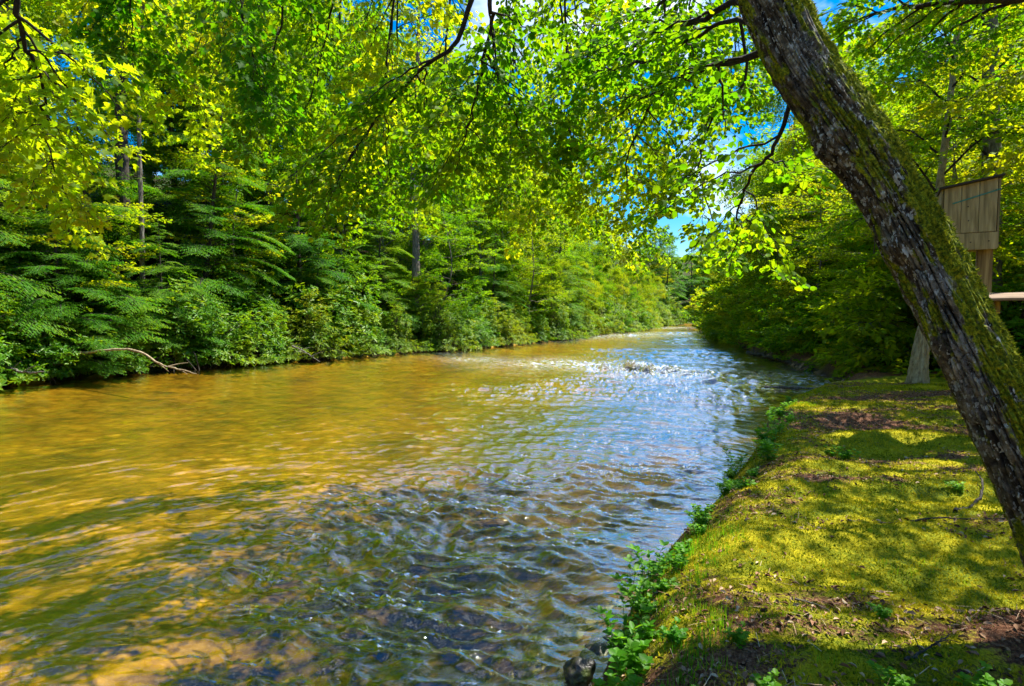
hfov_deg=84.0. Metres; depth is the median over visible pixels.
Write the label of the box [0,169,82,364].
hemlock tree
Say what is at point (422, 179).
broadleaf tree
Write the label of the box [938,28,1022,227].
broadleaf tree
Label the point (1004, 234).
understory tree
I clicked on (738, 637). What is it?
herb plant
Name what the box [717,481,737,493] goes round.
herb plant
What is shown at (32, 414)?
river
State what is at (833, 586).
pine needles
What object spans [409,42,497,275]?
broadleaf tree
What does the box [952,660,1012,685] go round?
herb plant
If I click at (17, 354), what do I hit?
laurel shrub
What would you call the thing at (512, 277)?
broadleaf tree
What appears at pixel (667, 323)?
laurel shrub
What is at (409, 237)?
broadleaf tree
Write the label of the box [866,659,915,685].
herb plant
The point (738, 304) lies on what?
leafy shrub
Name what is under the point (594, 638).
cobble
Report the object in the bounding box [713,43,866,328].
broadleaf tree
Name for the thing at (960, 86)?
understory tree
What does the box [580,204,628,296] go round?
broadleaf tree
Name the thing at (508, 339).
laurel shrub
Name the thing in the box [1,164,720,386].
bank
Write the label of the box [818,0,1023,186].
spreading tree
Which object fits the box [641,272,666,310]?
broadleaf tree
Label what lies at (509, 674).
cobble
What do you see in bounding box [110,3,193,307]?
forest tree
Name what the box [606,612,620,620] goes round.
cobble
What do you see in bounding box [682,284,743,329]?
leafy shrub
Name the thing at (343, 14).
broadleaf tree
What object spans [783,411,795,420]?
herb plant
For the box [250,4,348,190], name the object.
broadleaf tree
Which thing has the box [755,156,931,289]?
understory tree
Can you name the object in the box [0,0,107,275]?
broadleaf tree
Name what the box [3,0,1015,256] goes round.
sky
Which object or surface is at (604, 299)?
laurel shrub
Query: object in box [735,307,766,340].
laurel shrub
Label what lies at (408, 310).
laurel shrub
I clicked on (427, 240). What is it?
broadleaf tree
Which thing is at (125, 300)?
hemlock tree
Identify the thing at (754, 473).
herb plant
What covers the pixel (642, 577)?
herb plant
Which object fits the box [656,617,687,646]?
herb plant
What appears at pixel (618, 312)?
laurel shrub
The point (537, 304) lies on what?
laurel shrub
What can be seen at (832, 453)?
herb plant
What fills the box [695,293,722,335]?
leafy shrub
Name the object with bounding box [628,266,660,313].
broadleaf tree
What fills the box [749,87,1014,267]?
understory tree
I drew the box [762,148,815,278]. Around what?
understory tree
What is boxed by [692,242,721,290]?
broadleaf tree
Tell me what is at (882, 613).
herb plant
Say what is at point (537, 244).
broadleaf tree
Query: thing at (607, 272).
broadleaf tree
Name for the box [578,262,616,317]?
broadleaf tree
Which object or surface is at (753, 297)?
leafy shrub
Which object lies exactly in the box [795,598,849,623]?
fallen stick
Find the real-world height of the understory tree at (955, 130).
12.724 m
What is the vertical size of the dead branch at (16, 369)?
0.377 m
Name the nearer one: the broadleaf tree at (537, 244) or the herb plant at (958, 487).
the herb plant at (958, 487)
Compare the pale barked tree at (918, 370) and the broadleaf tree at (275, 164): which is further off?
the broadleaf tree at (275, 164)
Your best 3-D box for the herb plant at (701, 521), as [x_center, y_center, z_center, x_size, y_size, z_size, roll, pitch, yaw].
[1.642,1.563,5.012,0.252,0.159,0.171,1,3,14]
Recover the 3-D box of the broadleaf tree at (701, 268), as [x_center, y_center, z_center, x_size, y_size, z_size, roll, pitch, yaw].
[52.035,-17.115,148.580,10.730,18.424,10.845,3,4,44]
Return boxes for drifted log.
[746,347,819,369]
[764,385,814,389]
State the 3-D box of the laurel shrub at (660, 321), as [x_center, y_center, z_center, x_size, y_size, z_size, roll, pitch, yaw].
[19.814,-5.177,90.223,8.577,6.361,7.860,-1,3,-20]
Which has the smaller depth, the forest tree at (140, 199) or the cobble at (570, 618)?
the cobble at (570, 618)
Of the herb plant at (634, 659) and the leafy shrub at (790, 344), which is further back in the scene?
the leafy shrub at (790, 344)
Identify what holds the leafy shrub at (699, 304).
on the bank at (993, 654)
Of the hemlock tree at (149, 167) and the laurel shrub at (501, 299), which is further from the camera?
the laurel shrub at (501, 299)
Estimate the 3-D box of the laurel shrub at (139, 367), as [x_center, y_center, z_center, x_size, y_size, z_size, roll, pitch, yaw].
[-15.103,-0.334,21.375,3.829,3.232,5.021,-1,3,-10]
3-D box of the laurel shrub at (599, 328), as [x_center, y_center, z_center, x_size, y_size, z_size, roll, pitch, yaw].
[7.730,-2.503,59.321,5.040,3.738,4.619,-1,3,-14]
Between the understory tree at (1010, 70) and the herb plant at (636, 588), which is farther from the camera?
the understory tree at (1010, 70)
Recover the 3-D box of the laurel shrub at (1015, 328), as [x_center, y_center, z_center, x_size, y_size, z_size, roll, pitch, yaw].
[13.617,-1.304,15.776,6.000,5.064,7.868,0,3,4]
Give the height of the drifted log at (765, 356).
0.577 m
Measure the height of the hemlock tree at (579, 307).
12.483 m
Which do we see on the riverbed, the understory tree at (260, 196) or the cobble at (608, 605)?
the cobble at (608, 605)
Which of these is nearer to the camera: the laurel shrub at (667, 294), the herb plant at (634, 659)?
the herb plant at (634, 659)
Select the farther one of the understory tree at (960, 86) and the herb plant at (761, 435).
the understory tree at (960, 86)
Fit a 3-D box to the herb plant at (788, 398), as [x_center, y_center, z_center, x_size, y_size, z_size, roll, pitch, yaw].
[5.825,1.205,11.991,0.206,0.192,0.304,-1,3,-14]
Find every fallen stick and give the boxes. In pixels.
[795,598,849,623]
[847,517,1003,523]
[904,628,960,660]
[953,470,983,511]
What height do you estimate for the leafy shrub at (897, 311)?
3.877 m
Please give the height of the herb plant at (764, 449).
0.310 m
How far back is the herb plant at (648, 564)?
4.84 m
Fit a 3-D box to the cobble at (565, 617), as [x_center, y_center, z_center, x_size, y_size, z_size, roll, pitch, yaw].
[0.477,2.176,4.503,0.164,0.098,0.164,0,3,0]
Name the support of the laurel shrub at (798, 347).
on the bank at (993, 654)
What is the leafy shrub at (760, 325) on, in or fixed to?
on the bank at (993, 654)
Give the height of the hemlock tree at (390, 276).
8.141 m
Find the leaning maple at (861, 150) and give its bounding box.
[143,0,1023,566]
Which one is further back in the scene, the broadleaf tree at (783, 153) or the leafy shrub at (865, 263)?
the broadleaf tree at (783, 153)
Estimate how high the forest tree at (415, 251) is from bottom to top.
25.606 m
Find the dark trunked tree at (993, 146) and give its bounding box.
[875,1,1023,317]
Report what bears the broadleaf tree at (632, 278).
on the bank at (150, 275)
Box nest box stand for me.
[936,173,1023,435]
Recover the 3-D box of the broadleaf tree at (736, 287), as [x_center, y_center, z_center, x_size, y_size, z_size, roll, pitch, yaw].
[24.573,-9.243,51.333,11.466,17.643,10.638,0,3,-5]
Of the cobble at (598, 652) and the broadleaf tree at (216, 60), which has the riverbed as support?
the cobble at (598, 652)
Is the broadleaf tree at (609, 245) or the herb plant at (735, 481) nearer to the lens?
the herb plant at (735, 481)
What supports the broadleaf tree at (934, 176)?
on the bank at (993, 654)
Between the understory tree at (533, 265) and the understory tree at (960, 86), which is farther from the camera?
the understory tree at (533, 265)
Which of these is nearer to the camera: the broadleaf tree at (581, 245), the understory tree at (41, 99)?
the understory tree at (41, 99)
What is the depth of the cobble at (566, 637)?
4.12 m
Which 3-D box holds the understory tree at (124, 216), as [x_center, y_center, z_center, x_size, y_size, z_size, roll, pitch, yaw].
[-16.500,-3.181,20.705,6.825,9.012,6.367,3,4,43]
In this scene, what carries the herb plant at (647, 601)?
on the bank at (993, 654)
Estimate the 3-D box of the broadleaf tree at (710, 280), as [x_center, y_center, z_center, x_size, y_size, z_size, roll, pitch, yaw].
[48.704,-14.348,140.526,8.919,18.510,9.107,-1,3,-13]
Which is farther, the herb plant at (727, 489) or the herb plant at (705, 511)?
the herb plant at (727, 489)
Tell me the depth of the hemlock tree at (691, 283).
134.87 m
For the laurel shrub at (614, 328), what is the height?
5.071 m
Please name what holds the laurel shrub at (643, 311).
on the bank at (150, 275)
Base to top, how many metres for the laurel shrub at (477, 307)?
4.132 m
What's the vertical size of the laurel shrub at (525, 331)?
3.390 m
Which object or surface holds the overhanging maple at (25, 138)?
on the bank at (993, 654)
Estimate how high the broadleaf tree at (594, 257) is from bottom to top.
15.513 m
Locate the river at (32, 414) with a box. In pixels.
[0,324,840,685]
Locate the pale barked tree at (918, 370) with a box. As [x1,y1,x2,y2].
[785,4,1023,383]
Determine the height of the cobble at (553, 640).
0.111 m
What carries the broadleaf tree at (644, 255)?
on the bank at (150, 275)
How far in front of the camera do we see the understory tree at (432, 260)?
36.22 m
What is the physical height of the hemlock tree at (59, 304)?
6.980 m
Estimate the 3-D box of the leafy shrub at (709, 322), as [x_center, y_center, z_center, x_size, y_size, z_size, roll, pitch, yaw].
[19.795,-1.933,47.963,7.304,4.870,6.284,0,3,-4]
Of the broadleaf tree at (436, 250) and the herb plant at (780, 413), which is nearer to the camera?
the herb plant at (780, 413)
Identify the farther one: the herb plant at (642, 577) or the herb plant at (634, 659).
the herb plant at (642, 577)
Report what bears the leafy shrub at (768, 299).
on the bank at (993, 654)
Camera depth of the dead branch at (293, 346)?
21.75 m
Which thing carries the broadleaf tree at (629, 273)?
on the bank at (150, 275)
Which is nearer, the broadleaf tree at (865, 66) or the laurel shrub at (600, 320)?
the broadleaf tree at (865, 66)
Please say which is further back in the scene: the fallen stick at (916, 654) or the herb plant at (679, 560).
the herb plant at (679, 560)
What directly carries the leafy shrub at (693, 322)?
on the bank at (993, 654)
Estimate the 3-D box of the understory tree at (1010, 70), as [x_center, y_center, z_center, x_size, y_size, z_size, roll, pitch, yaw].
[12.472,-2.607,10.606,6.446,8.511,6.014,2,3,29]
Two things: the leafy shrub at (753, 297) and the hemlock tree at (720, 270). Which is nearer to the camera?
the leafy shrub at (753, 297)
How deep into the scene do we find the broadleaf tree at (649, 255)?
152.54 m
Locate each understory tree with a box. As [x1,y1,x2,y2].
[0,64,59,295]
[0,128,172,352]
[144,147,313,329]
[149,81,316,285]
[280,187,407,318]
[381,205,505,336]
[486,211,579,329]
[737,177,878,348]
[746,178,844,273]
[747,23,1015,337]
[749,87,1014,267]
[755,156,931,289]
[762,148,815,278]
[777,154,1006,335]
[796,194,912,365]
[821,69,1023,362]
[829,32,1023,289]
[830,49,1023,289]
[834,120,1023,360]
[892,112,1021,216]
[934,64,1023,292]
[975,65,1023,265]
[1002,147,1023,283]
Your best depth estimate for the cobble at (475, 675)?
4.39 m
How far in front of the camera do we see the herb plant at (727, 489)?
6.14 m
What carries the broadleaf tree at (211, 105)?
on the bank at (150, 275)
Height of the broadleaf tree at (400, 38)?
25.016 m
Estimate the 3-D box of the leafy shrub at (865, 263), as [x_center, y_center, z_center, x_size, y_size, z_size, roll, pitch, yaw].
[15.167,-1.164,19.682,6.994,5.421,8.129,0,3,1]
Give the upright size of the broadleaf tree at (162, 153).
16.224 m
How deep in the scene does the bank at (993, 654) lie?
3.88 m
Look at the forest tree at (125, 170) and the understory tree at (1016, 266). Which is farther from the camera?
the forest tree at (125, 170)
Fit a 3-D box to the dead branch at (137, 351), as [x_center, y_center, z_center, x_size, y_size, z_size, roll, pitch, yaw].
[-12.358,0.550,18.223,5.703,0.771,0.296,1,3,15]
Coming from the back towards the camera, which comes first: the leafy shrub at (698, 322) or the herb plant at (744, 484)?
the leafy shrub at (698, 322)
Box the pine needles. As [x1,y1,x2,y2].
[616,382,1022,685]
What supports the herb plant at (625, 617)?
on the bank at (993, 654)
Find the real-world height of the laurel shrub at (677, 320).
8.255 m
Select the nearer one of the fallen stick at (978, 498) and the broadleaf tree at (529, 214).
the fallen stick at (978, 498)
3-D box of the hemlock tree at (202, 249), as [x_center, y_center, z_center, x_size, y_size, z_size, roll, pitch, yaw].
[-13.665,-5.920,26.064,8.376,13.263,8.466,6,1,-39]
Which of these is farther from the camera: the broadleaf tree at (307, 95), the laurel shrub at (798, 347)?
the broadleaf tree at (307, 95)
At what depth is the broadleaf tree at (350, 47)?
44.50 m
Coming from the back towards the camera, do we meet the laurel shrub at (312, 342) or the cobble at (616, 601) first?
the laurel shrub at (312, 342)
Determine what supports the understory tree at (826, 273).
on the bank at (993, 654)
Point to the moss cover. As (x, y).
(895, 387)
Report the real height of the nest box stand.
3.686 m
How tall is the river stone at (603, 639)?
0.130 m
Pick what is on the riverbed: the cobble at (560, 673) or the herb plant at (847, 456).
the cobble at (560, 673)
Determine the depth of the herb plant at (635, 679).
2.74 m
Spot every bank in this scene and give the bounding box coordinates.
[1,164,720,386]
[602,341,1023,685]
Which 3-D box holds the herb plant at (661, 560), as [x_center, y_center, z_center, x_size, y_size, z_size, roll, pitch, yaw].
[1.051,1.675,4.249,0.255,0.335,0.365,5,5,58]
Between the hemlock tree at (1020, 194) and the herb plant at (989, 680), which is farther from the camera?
the hemlock tree at (1020, 194)
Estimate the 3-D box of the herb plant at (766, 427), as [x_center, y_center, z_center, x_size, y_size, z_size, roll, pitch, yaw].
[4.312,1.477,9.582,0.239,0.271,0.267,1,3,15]
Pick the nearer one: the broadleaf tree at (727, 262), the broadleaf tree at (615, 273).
the broadleaf tree at (615, 273)
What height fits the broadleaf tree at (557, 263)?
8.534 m
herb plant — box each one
[590,603,655,649]
[591,669,644,685]
[607,629,640,649]
[608,632,653,682]
[609,554,650,616]
[626,674,664,685]
[627,540,673,580]
[632,593,658,615]
[638,575,651,595]
[639,560,658,571]
[639,616,659,642]
[646,564,661,578]
[648,571,680,596]
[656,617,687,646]
[665,548,688,570]
[673,539,692,558]
[684,510,711,526]
[686,523,706,535]
[690,503,700,516]
[697,503,715,516]
[714,478,734,496]
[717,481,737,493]
[722,467,738,479]
[723,448,748,472]
[723,621,750,648]
[728,479,750,490]
[735,477,757,489]
[746,466,759,478]
[749,668,781,685]
[752,439,783,462]
[754,427,778,445]
[760,423,773,433]
[766,408,775,423]
[768,413,785,435]
[770,407,787,417]
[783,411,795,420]
[784,396,794,402]
[824,445,841,457]
[838,446,861,461]
[866,601,892,619]
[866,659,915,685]
[944,481,965,492]
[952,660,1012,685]
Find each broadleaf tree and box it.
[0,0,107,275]
[7,0,159,233]
[40,0,218,210]
[110,1,290,243]
[112,1,302,279]
[130,5,305,192]
[155,0,363,297]
[211,6,373,233]
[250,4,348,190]
[266,7,420,256]
[287,0,395,231]
[321,71,450,305]
[364,86,464,270]
[365,71,499,305]
[369,26,437,233]
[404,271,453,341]
[408,53,499,256]
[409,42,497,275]
[426,103,530,274]
[434,133,537,300]
[450,122,555,303]
[476,106,554,271]
[477,136,578,303]
[483,253,530,318]
[521,189,582,288]
[523,253,575,321]
[527,181,596,285]
[529,181,595,301]
[558,208,619,293]
[561,260,604,322]
[573,200,615,292]
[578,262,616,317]
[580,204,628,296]
[589,262,629,313]
[600,229,623,271]
[605,264,641,320]
[618,242,645,283]
[621,267,657,319]
[628,233,654,281]
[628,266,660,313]
[636,232,663,285]
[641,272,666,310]
[642,224,677,279]
[644,253,674,291]
[655,233,682,285]
[683,259,722,307]
[689,250,726,294]
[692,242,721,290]
[694,244,727,290]
[711,238,742,279]
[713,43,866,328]
[724,211,751,284]
[725,126,825,288]
[728,163,812,294]
[740,67,882,275]
[767,77,931,308]
[794,23,929,250]
[820,84,1021,289]
[876,0,1023,224]
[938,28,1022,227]
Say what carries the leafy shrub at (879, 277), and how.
on the bank at (993, 654)
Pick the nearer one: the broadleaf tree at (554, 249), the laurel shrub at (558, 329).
the laurel shrub at (558, 329)
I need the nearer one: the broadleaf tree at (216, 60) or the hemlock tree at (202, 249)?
the hemlock tree at (202, 249)
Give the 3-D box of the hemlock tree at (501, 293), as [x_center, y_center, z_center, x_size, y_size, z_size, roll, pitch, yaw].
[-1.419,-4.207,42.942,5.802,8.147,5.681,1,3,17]
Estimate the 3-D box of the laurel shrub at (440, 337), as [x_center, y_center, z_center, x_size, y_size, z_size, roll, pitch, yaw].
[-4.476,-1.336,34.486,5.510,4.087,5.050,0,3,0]
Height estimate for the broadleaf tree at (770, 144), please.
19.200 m
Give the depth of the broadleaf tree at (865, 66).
41.74 m
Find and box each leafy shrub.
[681,285,744,337]
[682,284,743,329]
[685,278,742,329]
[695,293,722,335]
[695,297,715,333]
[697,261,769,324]
[699,292,750,339]
[707,289,749,342]
[720,281,764,312]
[727,253,816,334]
[736,275,831,346]
[746,292,824,358]
[762,244,848,320]
[762,290,857,359]
[764,286,892,370]
[777,244,889,350]
[800,264,1023,382]
[816,292,934,376]
[827,236,1023,347]
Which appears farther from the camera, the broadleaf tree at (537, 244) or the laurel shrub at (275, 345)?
the broadleaf tree at (537, 244)
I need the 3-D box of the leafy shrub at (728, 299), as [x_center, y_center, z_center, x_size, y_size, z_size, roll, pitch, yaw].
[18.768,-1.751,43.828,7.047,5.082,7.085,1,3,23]
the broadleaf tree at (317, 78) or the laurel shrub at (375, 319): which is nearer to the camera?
the laurel shrub at (375, 319)
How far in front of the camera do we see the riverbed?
6.37 m
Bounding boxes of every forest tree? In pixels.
[81,0,213,293]
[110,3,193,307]
[375,0,457,339]
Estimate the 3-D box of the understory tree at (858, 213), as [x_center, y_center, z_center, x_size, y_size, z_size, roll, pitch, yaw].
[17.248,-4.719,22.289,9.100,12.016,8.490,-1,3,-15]
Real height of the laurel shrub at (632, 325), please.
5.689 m
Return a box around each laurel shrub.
[0,211,170,347]
[0,266,56,358]
[0,293,59,389]
[0,305,122,387]
[50,292,159,375]
[115,270,272,372]
[189,256,298,352]
[210,294,302,365]
[267,288,358,360]
[279,248,392,347]
[336,303,393,355]
[372,297,433,353]
[374,275,439,335]
[409,287,482,352]
[441,299,500,347]
[447,284,505,337]
[466,275,533,324]
[474,297,530,346]
[498,302,539,343]
[518,273,584,329]
[521,307,556,341]
[532,290,589,340]
[561,278,613,327]
[562,301,591,336]
[569,302,598,336]
[583,278,622,323]
[583,301,611,335]
[588,291,627,333]
[592,292,639,332]
[602,290,643,331]
[619,280,665,319]
[620,295,660,329]
[621,299,647,330]
[625,294,653,326]
[634,301,661,324]
[637,291,665,326]
[646,293,677,325]
[647,280,692,319]
[652,303,673,325]
[660,288,687,324]
[710,272,758,331]
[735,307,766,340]
[755,286,827,350]
[844,204,1023,370]
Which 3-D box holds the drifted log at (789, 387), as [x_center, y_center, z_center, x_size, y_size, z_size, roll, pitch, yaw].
[8.567,1.334,16.184,0.440,0.163,2.578,-3,4,-44]
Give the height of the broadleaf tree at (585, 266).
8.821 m
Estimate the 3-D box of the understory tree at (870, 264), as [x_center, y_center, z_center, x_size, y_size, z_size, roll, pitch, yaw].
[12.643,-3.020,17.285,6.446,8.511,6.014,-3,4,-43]
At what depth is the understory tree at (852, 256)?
18.32 m
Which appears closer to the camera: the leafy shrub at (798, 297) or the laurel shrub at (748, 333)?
the leafy shrub at (798, 297)
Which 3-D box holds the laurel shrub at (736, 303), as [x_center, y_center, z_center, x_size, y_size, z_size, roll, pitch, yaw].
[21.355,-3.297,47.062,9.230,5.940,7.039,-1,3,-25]
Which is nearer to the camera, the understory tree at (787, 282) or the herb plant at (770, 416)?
the herb plant at (770, 416)
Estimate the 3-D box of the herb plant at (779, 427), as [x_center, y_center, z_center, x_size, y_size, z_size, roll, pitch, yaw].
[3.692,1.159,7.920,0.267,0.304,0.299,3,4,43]
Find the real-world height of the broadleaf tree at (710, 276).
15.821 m
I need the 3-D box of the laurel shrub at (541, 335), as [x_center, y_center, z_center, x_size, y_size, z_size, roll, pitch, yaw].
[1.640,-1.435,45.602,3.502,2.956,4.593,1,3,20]
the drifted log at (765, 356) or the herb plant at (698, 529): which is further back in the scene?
the drifted log at (765, 356)
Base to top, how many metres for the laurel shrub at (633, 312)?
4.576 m
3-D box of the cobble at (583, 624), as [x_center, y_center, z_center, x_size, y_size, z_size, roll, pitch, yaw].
[0.539,2.101,4.225,0.224,0.129,0.185,0,3,0]
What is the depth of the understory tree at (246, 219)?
27.48 m
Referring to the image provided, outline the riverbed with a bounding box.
[0,322,846,685]
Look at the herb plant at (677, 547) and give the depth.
4.46 m
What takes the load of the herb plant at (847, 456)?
on the bank at (993, 654)
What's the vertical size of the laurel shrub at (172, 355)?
4.262 m
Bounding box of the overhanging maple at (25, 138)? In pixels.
[0,0,338,263]
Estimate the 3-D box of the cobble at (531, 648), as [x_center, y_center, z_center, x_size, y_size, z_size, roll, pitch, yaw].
[0.196,2.263,4.111,0.267,0.133,0.215,0,3,0]
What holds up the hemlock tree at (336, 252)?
on the bank at (150, 275)
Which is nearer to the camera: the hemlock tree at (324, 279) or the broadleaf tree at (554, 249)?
the hemlock tree at (324, 279)
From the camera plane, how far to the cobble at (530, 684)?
3.58 m
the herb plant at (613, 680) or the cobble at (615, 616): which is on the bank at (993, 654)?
the herb plant at (613, 680)
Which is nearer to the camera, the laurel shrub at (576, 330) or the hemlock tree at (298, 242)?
the hemlock tree at (298, 242)
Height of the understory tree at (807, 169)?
12.724 m
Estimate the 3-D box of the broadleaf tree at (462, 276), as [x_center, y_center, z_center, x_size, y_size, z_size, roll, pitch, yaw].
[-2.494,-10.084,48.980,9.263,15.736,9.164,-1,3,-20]
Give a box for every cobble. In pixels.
[460,669,488,685]
[481,672,493,682]
[504,671,513,680]
[513,657,546,681]
[521,643,553,660]
[527,682,547,685]
[534,636,557,646]
[547,678,569,685]
[556,623,583,642]
[557,667,563,677]
[562,610,581,623]
[567,614,579,623]
[571,617,598,631]
[579,642,609,663]
[591,632,605,642]
[593,602,614,613]
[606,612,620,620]
[610,598,621,606]
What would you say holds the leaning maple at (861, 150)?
on the bank at (993, 654)
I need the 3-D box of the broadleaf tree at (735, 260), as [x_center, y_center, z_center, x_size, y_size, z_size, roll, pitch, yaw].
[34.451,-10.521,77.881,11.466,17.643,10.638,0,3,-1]
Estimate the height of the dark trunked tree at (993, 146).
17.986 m
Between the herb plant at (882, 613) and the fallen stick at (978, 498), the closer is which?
the herb plant at (882, 613)
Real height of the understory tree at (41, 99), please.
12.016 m
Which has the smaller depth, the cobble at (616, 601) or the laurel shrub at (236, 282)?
the cobble at (616, 601)
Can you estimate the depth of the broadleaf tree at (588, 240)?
74.10 m
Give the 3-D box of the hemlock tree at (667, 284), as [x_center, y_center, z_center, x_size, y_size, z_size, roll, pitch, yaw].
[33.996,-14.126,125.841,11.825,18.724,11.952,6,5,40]
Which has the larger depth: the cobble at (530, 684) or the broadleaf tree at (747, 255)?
the broadleaf tree at (747, 255)
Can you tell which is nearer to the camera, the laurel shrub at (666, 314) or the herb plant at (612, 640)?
the herb plant at (612, 640)
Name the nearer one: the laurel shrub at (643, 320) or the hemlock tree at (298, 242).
the hemlock tree at (298, 242)
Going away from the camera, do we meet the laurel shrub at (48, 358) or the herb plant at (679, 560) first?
the herb plant at (679, 560)
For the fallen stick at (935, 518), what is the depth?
4.51 m
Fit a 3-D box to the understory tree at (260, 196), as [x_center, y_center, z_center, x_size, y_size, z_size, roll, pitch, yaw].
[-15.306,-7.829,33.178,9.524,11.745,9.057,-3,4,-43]
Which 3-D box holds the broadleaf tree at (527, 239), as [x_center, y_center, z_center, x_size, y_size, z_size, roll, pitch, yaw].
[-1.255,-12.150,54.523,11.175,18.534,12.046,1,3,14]
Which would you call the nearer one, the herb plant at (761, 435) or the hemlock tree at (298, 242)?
the herb plant at (761, 435)
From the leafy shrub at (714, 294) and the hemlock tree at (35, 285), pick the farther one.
the leafy shrub at (714, 294)
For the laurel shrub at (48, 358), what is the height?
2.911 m
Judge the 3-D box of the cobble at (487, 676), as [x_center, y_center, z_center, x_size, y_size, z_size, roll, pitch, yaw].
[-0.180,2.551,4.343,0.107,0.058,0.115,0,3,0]
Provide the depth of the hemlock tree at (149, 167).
28.53 m
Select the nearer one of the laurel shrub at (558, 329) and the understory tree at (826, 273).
the understory tree at (826, 273)
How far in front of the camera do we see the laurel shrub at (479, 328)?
36.65 m
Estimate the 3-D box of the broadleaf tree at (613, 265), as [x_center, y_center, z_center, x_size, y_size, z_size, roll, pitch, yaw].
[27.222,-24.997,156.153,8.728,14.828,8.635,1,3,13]
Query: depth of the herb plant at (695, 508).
5.71 m
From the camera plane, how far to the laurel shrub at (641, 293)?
106.86 m
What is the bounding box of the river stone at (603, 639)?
[597,634,614,645]
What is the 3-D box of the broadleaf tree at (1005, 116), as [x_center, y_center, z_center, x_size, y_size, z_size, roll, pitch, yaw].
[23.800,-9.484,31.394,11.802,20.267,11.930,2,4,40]
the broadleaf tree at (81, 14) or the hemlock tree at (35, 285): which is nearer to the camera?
the hemlock tree at (35, 285)
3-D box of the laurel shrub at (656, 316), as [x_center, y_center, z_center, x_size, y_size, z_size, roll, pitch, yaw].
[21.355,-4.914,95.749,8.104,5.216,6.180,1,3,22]
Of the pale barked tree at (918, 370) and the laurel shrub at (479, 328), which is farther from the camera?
the laurel shrub at (479, 328)
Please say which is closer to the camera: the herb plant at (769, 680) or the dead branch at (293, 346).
the herb plant at (769, 680)
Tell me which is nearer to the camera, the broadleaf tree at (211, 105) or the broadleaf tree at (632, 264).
the broadleaf tree at (211, 105)
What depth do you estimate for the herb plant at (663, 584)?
3.77 m
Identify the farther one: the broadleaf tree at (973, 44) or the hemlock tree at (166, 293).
the broadleaf tree at (973, 44)
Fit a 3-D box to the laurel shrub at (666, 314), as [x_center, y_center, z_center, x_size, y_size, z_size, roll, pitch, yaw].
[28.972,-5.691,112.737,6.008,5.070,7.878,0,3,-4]
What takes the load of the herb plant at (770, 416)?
on the bank at (993, 654)
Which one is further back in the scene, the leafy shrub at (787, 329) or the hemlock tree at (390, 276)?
the hemlock tree at (390, 276)
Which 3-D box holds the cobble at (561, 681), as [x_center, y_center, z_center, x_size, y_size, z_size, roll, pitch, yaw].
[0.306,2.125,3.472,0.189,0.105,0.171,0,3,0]
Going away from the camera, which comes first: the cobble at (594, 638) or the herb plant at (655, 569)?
the cobble at (594, 638)
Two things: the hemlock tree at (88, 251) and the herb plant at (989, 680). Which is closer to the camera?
the herb plant at (989, 680)
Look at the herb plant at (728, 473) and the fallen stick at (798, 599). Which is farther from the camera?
the herb plant at (728, 473)
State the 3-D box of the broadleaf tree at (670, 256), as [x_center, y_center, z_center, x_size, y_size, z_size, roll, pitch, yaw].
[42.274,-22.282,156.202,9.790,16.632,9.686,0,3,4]
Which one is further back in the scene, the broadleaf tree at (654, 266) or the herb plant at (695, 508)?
the broadleaf tree at (654, 266)
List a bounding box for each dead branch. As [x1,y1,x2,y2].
[5,361,44,373]
[66,348,196,373]
[291,345,323,361]
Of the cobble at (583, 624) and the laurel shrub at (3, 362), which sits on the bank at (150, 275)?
the laurel shrub at (3, 362)
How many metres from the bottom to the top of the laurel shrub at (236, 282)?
4.720 m
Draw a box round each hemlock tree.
[0,0,155,286]
[0,97,181,345]
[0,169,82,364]
[0,189,149,377]
[67,4,277,291]
[107,222,226,360]
[109,72,295,346]
[233,148,381,327]
[237,24,398,285]
[278,244,350,354]
[345,209,425,338]
[460,234,536,333]
[523,210,596,329]
[650,237,688,313]
[670,250,710,317]
[707,260,733,291]
[970,104,1023,287]
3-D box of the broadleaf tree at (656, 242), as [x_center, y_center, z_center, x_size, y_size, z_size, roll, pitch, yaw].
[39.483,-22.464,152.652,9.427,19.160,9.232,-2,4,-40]
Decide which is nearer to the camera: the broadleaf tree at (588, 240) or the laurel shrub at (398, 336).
the laurel shrub at (398, 336)
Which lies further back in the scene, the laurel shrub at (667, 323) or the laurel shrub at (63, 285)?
the laurel shrub at (667, 323)
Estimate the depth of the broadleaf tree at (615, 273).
71.09 m
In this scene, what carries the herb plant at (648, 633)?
on the bank at (993, 654)
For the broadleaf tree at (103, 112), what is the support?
on the bank at (150, 275)
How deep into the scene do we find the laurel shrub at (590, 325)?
54.65 m
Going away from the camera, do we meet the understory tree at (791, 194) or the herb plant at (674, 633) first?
the herb plant at (674, 633)
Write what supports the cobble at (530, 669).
on the riverbed
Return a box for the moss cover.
[606,381,1023,685]
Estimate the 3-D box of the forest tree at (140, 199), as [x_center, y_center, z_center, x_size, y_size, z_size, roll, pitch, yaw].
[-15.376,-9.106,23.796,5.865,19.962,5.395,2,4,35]
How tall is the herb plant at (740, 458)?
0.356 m
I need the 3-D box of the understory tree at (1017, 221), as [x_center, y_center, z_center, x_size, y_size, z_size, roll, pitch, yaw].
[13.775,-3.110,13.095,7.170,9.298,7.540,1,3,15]

